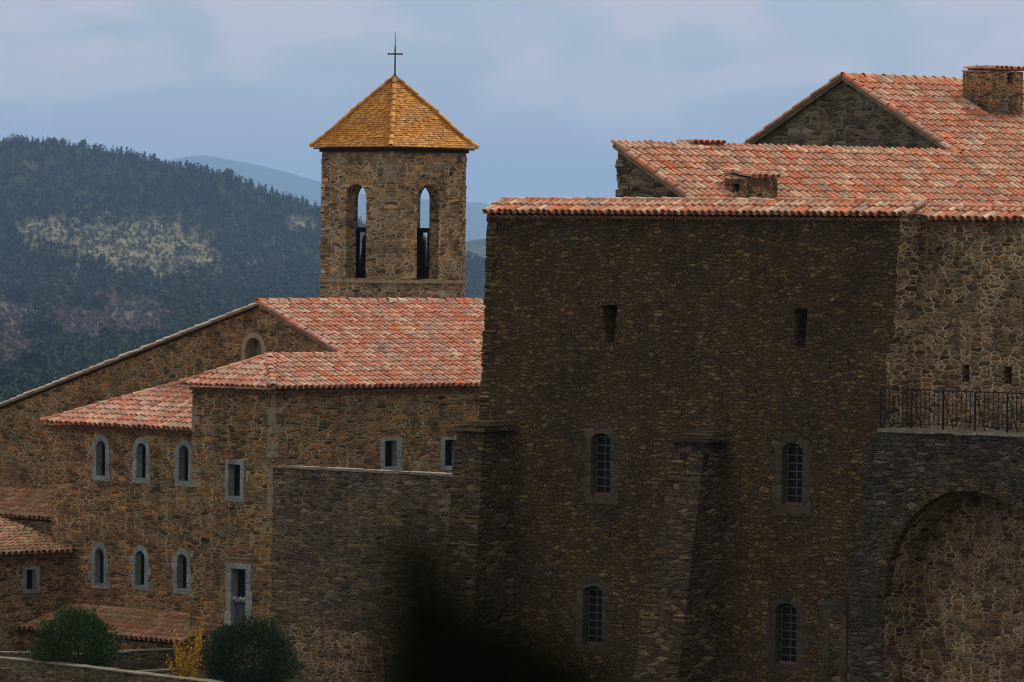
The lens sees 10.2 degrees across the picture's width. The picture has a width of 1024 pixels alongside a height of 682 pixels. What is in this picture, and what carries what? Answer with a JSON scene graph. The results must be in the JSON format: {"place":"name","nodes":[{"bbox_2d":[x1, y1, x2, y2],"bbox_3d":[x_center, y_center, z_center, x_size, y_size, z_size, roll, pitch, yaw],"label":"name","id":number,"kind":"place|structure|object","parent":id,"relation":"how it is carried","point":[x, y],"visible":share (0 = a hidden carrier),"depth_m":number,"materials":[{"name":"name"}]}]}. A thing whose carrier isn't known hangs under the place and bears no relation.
{"place":"outdoors","nodes":[
{"label":"outdoors","id":0,"kind":"place"},
{"bbox_2d":[0,141,484,341],"bbox_3d":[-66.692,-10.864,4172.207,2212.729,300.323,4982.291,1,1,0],"label":"hill","id":1,"kind":"structure","parent":0,"point":[20,179],"depth_m":4716.31,"materials":[{"name":"green plant"}]},
{"bbox_2d":[8,284,28,308],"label":"broadleaf tree","id":2,"kind":"object","parent":1,"relation":"on","point":[19,297],"visible":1,"depth_m":3355.70,"materials":[{"name":"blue plant"}]},
{"bbox_2d":[4,349,51,369],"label":"broadleaf tree","id":3,"kind":"object","parent":1,"relation":"on","point":[26,358],"visible":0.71,"depth_m":2225.07,"materials":[{"name":"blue plant"}]},
{"bbox_2d":[21,318,65,339],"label":"broadleaf tree","id":4,"kind":"object","parent":1,"relation":"on","point":[46,326],"visible":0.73,"depth_m":2743.46,"materials":[{"name":"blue plant"}]},
{"bbox_2d":[63,293,87,309],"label":"broadleaf tree","id":5,"kind":"object","parent":1,"relation":"on","point":[77,300],"visible":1,"depth_m":3332.86,"materials":[{"name":"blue plant"}]},
{"bbox_2d":[83,295,110,310],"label":"broadleaf tree","id":6,"kind":"object","parent":1,"relation":"on","point":[98,302],"visible":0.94,"depth_m":3375.14,"materials":[{"name":"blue plant"}]},
{"bbox_2d":[97,327,130,342],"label":"broadleaf tree","id":7,"kind":"object","parent":1,"relation":"on","point":[110,333],"visible":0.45,"depth_m":2802.65,"materials":[{"name":"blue plant"}]},
{"bbox_2d":[0,133,486,402],"bbox_3d":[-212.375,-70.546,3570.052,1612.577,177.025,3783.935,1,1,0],"label":"forest","id":8,"kind":"object","parent":1,"relation":"on","point":[181,299],"visible":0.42,"depth_m":4204.95,"materials":[{"name":"green plant"}]},
{"bbox_2d":[178,670,334,681],"bbox_3d":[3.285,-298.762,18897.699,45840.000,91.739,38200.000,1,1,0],"label":"ground","id":9,"kind":"structure","parent":0,"point":[200,674],"depth_m":160.82,"materials":[{"name":"brown plant"}]},
{"bbox_2d":[0,486,51,534],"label":"lean to","id":10,"kind":"object","parent":9,"relation":"on","point":[19,502],"visible":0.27,"depth_m":175.17,"materials":[{"name":"tile"}]},
{"bbox_2d":[0,516,74,651],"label":"outbuilding","id":11,"kind":"structure","parent":9,"relation":"on","point":[34,573],"depth_m":169.17,"materials":[{"name":"stone"}]},
{"bbox_2d":[22,565,39,593],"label":"window","id":12,"kind":"structure","parent":11,"relation":"in","point":[31,574],"depth_m":169.20,"materials":[{"name":"grey stone"}]},
{"bbox_2d":[0,651,118,668],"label":"garden wall","id":13,"kind":"structure","parent":9,"relation":"on","point":[17,654],"depth_m":158.46,"materials":[{"name":"grey stone"}]},
{"bbox_2d":[26,602,125,666],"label":"round bush","id":14,"kind":"object","parent":9,"relation":"on","point":[54,643],"visible":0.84,"depth_m":154.71,"materials":[{"name":"green plant"}]},
{"bbox_2d":[0,656,223,681],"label":"boundary wall","id":15,"kind":"structure","parent":9,"relation":"on","point":[14,669],"depth_m":153.62,"materials":[{"name":"grey stone"}]},
{"bbox_2d":[18,603,206,669],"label":"shed","id":16,"kind":"structure","parent":9,"relation":"on","point":[150,626],"depth_m":165.96,"materials":[{"name":"tile"}]},
{"bbox_2d":[112,648,175,670],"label":"step wall","id":17,"kind":"structure","parent":9,"relation":"on","point":[141,659],"depth_m":158.21,"materials":[{"name":"stone"}]},
{"bbox_2d":[135,668,179,675],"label":"step wall","id":18,"kind":"structure","parent":9,"relation":"on","point":[162,671],"depth_m":157.23,"materials":[{"name":"grey stone"}]},
{"bbox_2d":[40,373,276,644],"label":"convent wing","id":19,"kind":"structure","parent":9,"relation":"on","point":[121,498],"depth_m":168.31,"materials":[{"name":"brown stone"}]},
{"bbox_2d":[88,543,109,588],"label":"window","id":20,"kind":"structure","parent":19,"relation":"in","point":[98,556],"depth_m":169.20,"materials":[{"name":"grey stone"}]},
{"bbox_2d":[91,435,110,480],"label":"window","id":21,"kind":"structure","parent":19,"relation":"in","point":[100,446],"depth_m":169.11,"materials":[{"name":"grey stone"}]},
{"bbox_2d":[129,545,150,590],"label":"window","id":22,"kind":"structure","parent":19,"relation":"in","point":[139,558],"depth_m":167.84,"materials":[{"name":"grey stone"}]},
{"bbox_2d":[132,437,150,483],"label":"window","id":23,"kind":"structure","parent":19,"relation":"in","point":[141,465],"depth_m":167.80,"materials":[{"name":"grey stone"}]},
{"bbox_2d":[171,548,190,593],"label":"window","id":24,"kind":"structure","parent":19,"relation":"in","point":[181,561],"depth_m":166.49,"materials":[{"name":"grey stone"}]},
{"bbox_2d":[173,440,191,486],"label":"window","id":25,"kind":"structure","parent":19,"relation":"in","point":[183,450],"depth_m":166.45,"materials":[{"name":"grey stone"}]},
{"bbox_2d":[166,621,204,677],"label":"forsythia","id":26,"kind":"object","parent":9,"relation":"on","point":[186,666],"visible":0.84,"depth_m":155.62,"materials":[{"name":"yellow plant"}]},
{"bbox_2d":[0,297,484,673],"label":"church building","id":27,"kind":"structure","parent":9,"relation":"on","point":[387,383],"depth_m":165.49,"materials":[{"name":"brown stone"}]},
{"bbox_2d":[224,459,244,501],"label":"window","id":28,"kind":"structure","parent":27,"relation":"in","point":[234,476],"depth_m":163.35,"materials":[{"name":"grey stone"}]},
{"bbox_2d":[225,562,251,656],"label":"doorway","id":29,"kind":"structure","parent":27,"relation":"in","point":[237,575],"depth_m":163.27,"materials":[{"name":"grey stone"}]},
{"bbox_2d":[233,596,244,602],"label":"flower box","id":30,"kind":"object","parent":27,"relation":"on","point":[238,600],"visible":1,"depth_m":163.11,"materials":[{"name":"grey stone"}]},
{"bbox_2d":[241,332,265,360],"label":"arched window","id":31,"kind":"structure","parent":27,"relation":"in","point":[253,345],"depth_m":169.61,"materials":[{"name":"stone"}]},
{"bbox_2d":[380,437,401,470],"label":"window","id":32,"kind":"structure","parent":27,"relation":"in","point":[390,447],"depth_m":165.28,"materials":[{"name":"grey stone"}]},
{"bbox_2d":[308,32,479,298],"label":"bell tower","id":33,"kind":"structure","parent":27,"relation":"on","point":[394,145],"depth_m":177.89,"materials":[{"name":"stone"}]},
{"bbox_2d":[356,227,365,277],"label":"bell","id":34,"kind":"object","parent":33,"relation":"hanging from","point":[360,265],"visible":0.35,"depth_m":179.13,"materials":[{"name":"brown metal"}]},
{"bbox_2d":[416,228,428,278],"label":"bell","id":35,"kind":"object","parent":33,"relation":"hanging from","point":[422,260],"visible":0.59,"depth_m":179.19,"materials":[{"name":"brown metal"}]},
{"bbox_2d":[439,436,456,469],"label":"window","id":36,"kind":"structure","parent":27,"relation":"in","point":[447,444],"depth_m":166.88,"materials":[{"name":"grey stone"}]},
{"bbox_2d":[198,611,303,681],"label":"round bush","id":37,"kind":"object","parent":9,"relation":"on","point":[223,654],"visible":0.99,"depth_m":152.64,"materials":[{"name":"green plant"}]},
{"bbox_2d":[271,465,452,681],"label":"retaining wall","id":38,"kind":"structure","parent":9,"relation":"on","point":[331,526],"depth_m":159.97,"materials":[{"name":"stone"}]},
{"bbox_2d":[360,519,614,681],"bbox_3d":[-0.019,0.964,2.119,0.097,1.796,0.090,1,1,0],"label":"shrub","id":39,"kind":"object","parent":9,"relation":"on","point":[445,631],"visible":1,"depth_m":2.07,"materials":[{"name":"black plant"}]},
{"bbox_2d":[445,196,1023,681],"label":"fortress building","id":40,"kind":"structure","parent":9,"relation":"on","point":[661,454],"depth_m":133.16,"materials":[{"name":"brown stone"}]},
{"bbox_2d":[571,575,612,654],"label":"window","id":41,"kind":"structure","parent":40,"relation":"in","point":[594,595],"depth_m":136.69,"materials":[{"name":"grey stone"}]},
{"bbox_2d":[581,424,621,504],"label":"window","id":42,"kind":"structure","parent":40,"relation":"in","point":[598,484],"depth_m":136.49,"materials":[{"name":"grey stone"}]},
{"bbox_2d":[763,592,808,674],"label":"window","id":43,"kind":"structure","parent":40,"relation":"in","point":[787,612],"depth_m":132.13,"materials":[{"name":"grey stone"}]},
{"bbox_2d":[769,432,812,514],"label":"window","id":44,"kind":"structure","parent":40,"relation":"in","point":[793,454],"depth_m":132.00,"materials":[{"name":"grey stone"}]},
{"bbox_2d":[823,600,846,681],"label":"blocked window","id":45,"kind":"structure","parent":40,"relation":"in","point":[834,611],"depth_m":130.84,"materials":[{"name":"brown stone"}]},
{"bbox_2d":[847,427,1023,681],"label":"arched terrace","id":46,"kind":"structure","parent":9,"relation":"on","point":[937,593],"depth_m":128.71,"materials":[{"name":"stone"}]},
{"bbox_2d":[879,388,1023,432],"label":"iron railing","id":47,"kind":"object","parent":46,"relation":"on","point":[952,391],"visible":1,"depth_m":127.79,"materials":[{"name":"black metal"}]},
{"bbox_2d":[163,155,489,240],"bbox_3d":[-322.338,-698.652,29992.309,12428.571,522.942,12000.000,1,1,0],"label":"mountain","id":48,"kind":"structure","parent":0,"point":[280,181],"depth_m":29234.35,"materials":[{"name":"blue"}]},
{"bbox_2d":[465,239,486,258],"bbox_3d":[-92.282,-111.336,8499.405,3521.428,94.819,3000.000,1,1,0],"label":"ridge","id":49,"kind":"structure","parent":0,"point":[478,247],"depth_m":8346.01,"materials":[{"name":"blue"}]},
{"bbox_2d":[0,0,1023,204],"label":"sky","id":50,"kind":"structure","parent":0,"point":[544,89],"materials":[{"name":"blue"}]},
{"bbox_2d":[611,65,1023,213],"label":"tiled hall","id":51,"kind":"structure","parent":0,"point":[934,141],"depth_m":147.37,"materials":[{"name":"red tile"}]}
]}

